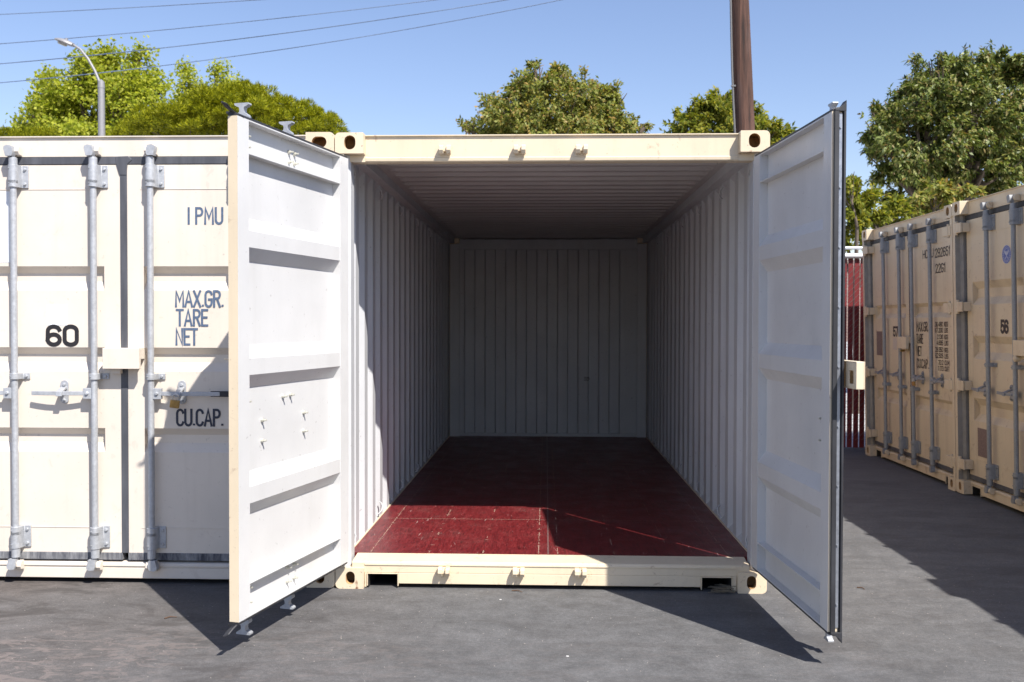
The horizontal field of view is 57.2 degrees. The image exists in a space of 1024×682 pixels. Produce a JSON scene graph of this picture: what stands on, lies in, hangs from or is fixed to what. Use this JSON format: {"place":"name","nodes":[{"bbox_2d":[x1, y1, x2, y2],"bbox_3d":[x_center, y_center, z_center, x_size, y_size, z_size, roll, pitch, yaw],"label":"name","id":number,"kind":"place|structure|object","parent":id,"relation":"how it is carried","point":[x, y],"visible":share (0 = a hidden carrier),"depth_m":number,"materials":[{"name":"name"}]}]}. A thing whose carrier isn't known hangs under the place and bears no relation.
{"place":"outdoors","nodes":[
{"label":"outdoors","id":0,"kind":"place"},
{"bbox_2d":[0,0,253,14],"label":"overhead cable","id":1,"kind":"object","parent":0,"point":[127,7],"visible":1,"depth_m":18.99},
{"bbox_2d":[0,0,433,43],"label":"overhead cable","id":2,"kind":"object","parent":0,"point":[220,24],"visible":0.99,"depth_m":19.39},
{"bbox_2d":[0,0,504,63],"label":"overhead cable","id":3,"kind":"object","parent":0,"point":[252,37],"visible":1,"depth_m":19.79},
{"bbox_2d":[0,0,559,82],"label":"overhead cable","id":4,"kind":"object","parent":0,"point":[282,49],"visible":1,"depth_m":20.19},
{"bbox_2d":[0,447,1023,681],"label":"asphalt ground","id":5,"kind":"structure","parent":0,"point":[933,567],"depth_m":4.71,"materials":[{"name":"grey asphalt"}]},
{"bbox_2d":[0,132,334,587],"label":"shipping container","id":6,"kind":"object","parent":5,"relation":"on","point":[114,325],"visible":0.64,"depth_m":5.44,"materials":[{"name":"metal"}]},
{"bbox_2d":[0,144,144,570],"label":"door","id":7,"kind":"structure","parent":6,"relation":"in","point":[66,358],"depth_m":5.45,"materials":[{"name":"beige paint"}]},
{"bbox_2d":[169,394,179,408],"bbox_3d":[-1.919,0.341,5.354,0.052,0.084,0.018,8,6,-10],"label":"padlock","id":8,"kind":"object","parent":6,"relation":"hanging from","point":[174,403],"visible":1,"depth_m":5.35,"materials":[{"name":"gold metal"}]},
{"bbox_2d":[127,144,228,571],"bbox_3d":[-1.622,0.101,5.409,1.213,2.442,0.125,0,1,2],"label":"door","id":9,"kind":"structure","parent":6,"relation":"in","point":[177,207],"depth_m":5.43,"materials":[{"name":"beige paint"}]},
{"bbox_2d":[221,100,864,642],"bbox_3d":[0.224,0.076,7.695,2.814,2.591,7.328,0,1,2],"label":"shipping container","id":10,"kind":"object","parent":5,"relation":"on","point":[551,358],"visible":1,"depth_m":5.89,"materials":[{"name":"metal"}]},
{"bbox_2d":[221,101,348,636],"bbox_3d":[-1.139,0.130,4.763,0.134,2.498,1.214,0,1,15],"label":"door","id":11,"kind":"structure","parent":10,"relation":"in","point":[288,359],"depth_m":4.68,"materials":[{"name":"beige paint"}]},
{"bbox_2d":[751,100,864,642],"bbox_3d":[1.418,0.140,4.619,0.110,2.454,1.271,0,1,-2],"label":"door","id":12,"kind":"structure","parent":10,"relation":"in","point":[801,373],"depth_m":4.54,"materials":[{"name":"beige paint"}]},
{"bbox_2d":[707,584,735,592],"bbox_3d":[1.183,1.397,5.296,0.169,0.036,0.095,0,1,2],"label":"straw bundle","id":13,"kind":"object","parent":5,"relation":"on","point":[724,587],"visible":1,"depth_m":5.29,"materials":[{"name":"grey asphalt"}]},
{"bbox_2d":[844,246,865,447],"bbox_3d":[1.743,0.054,11.565,17.044,2.500,0.140,0,1,2],"label":"chain link fence","id":14,"kind":"object","parent":5,"relation":"on","point":[856,257],"visible":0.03,"depth_m":11.46,"materials":[{"name":"metal"}]},
{"bbox_2d":[862,204,955,490],"bbox_3d":[7.049,-0.024,9.548,6.076,2.591,2.438,-1,1,2],"label":"shipping container","id":15,"kind":"object","parent":5,"relation":"on","point":[908,297],"visible":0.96,"depth_m":9.53,"materials":[{"name":"beige metal"}]},
{"bbox_2d":[863,227,911,459],"bbox_3d":[4.106,0.023,10.221,0.140,2.442,1.290,-1,1,2],"label":"door","id":16,"kind":"structure","parent":15,"relation":"in","point":[891,372],"depth_m":10.22,"materials":[{"name":"beige paint"}]},
{"bbox_2d":[907,218,954,472],"bbox_3d":[4.059,0.044,9.070,0.140,2.442,1.179,-1,1,2],"label":"door","id":17,"kind":"structure","parent":15,"relation":"in","point":[929,246],"depth_m":9.05,"materials":[{"name":"beige paint"}]},
{"bbox_2d":[952,185,1023,511],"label":"shipping container","id":18,"kind":"object","parent":5,"relation":"on","point":[988,258],"visible":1,"depth_m":7.86,"materials":[{"name":"beige metal"}]},
{"bbox_2d":[953,195,1023,503],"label":"door","id":19,"kind":"structure","parent":18,"relation":"in","point":[994,306],"depth_m":7.83,"materials":[{"name":"beige paint"}]},
{"bbox_2d":[1013,355,1020,361],"bbox_3d":[3.939,0.137,7.333,0.046,0.051,0.051,-1,1,2],"label":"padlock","id":20,"kind":"object","parent":18,"relation":"attached to","point":[1016,358],"visible":0.95,"depth_m":7.31,"materials":[{"name":"beige metal"}]},
{"bbox_2d":[0,0,1023,260],"label":"sky","id":21,"kind":"structure","parent":0,"point":[808,55],"materials":[{"name":"blue"}]},
{"bbox_2d":[846,260,860,341],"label":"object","id":22,"kind":"structure","parent":0,"point":[847,306],"depth_m":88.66,"materials":[{"name":"red metal"}]},
{"bbox_2d":[845,342,864,446],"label":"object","id":23,"kind":"structure","parent":0,"point":[852,416],"depth_m":14.10,"materials":[{"name":"metal"}]},
{"bbox_2d":[0,125,62,135],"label":"clumpy evergreen","id":24,"kind":"object","parent":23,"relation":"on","point":[39,131],"visible":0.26,"depth_m":20.79,"materials":[{"name":"green plant"}]},
{"bbox_2d":[54,38,104,135],"bbox_3d":[-8.007,-2.235,17.534,1.012,6.818,0.264,0,1,2],"label":"street lamp","id":25,"kind":"object","parent":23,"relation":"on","point":[66,42],"visible":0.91,"depth_m":17.43,"materials":[{"name":"metal"}]},
{"bbox_2d":[5,35,176,135],"bbox_3d":[-14.422,-4.802,32.147,5.376,11.396,5.329,0,1,-30],"label":"leafy tree","id":26,"kind":"object","parent":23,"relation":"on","point":[65,107],"visible":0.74,"depth_m":31.42,"materials":[{"name":"green plant"}]},
{"bbox_2d":[163,54,245,127],"bbox_3d":[-13.106,-5.776,40.862,4.938,13.028,3.412,0,1,2],"label":"leafy tree","id":27,"kind":"object","parent":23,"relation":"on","point":[188,71],"visible":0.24,"depth_m":39.84,"materials":[{"name":"green plant"}]},
{"bbox_2d":[105,78,348,135],"bbox_3d":[-5.901,-2.088,18.953,5.079,6.489,2.779,0,1,2],"label":"clumpy evergreen","id":28,"kind":"object","parent":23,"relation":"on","point":[202,110],"visible":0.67,"depth_m":18.36,"materials":[{"name":"green plant"}]},
{"bbox_2d":[456,57,654,134],"bbox_3d":[1.015,-2.752,21.922,4.694,7.738,4.075,0,1,2],"label":"round tree","id":29,"kind":"object","parent":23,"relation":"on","point":[568,108],"visible":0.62,"depth_m":21.28,"materials":[{"name":"green plant"}]},
{"bbox_2d":[659,85,798,145],"bbox_3d":[5.359,-2.582,23.063,3.630,7.371,2.219,0,1,2],"label":"bushy tree","id":30,"kind":"object","parent":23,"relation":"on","point":[702,115],"visible":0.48,"depth_m":22.67,"materials":[{"name":"green plant"}]},
{"bbox_2d":[730,0,754,132],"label":"utility pole","id":31,"kind":"object","parent":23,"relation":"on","point":[742,80],"visible":0.3,"depth_m":13.88,"materials":[{"name":"brown wood"}]},
{"bbox_2d":[845,173,917,413],"bbox_3d":[5.963,-0.848,15.673,1.876,4.177,0.931,0,1,-21],"label":"bushy tree","id":32,"kind":"object","parent":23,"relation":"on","point":[861,214],"visible":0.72,"depth_m":15.48,"materials":[{"name":"green plant"}]},
{"bbox_2d":[878,175,986,223],"bbox_3d":[7.410,-0.879,16.678,2.301,4.207,1.115,0,1,-18],"label":"bushy tree","id":33,"kind":"object","parent":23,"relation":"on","point":[923,203],"visible":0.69,"depth_m":16.49,"materials":[{"name":"green plant"}]},
{"bbox_2d":[855,39,1023,210],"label":"dark leafy tree","id":34,"kind":"object","parent":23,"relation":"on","point":[953,115],"visible":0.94,"depth_m":17.45,"materials":[{"name":"green plant"}]}
]}

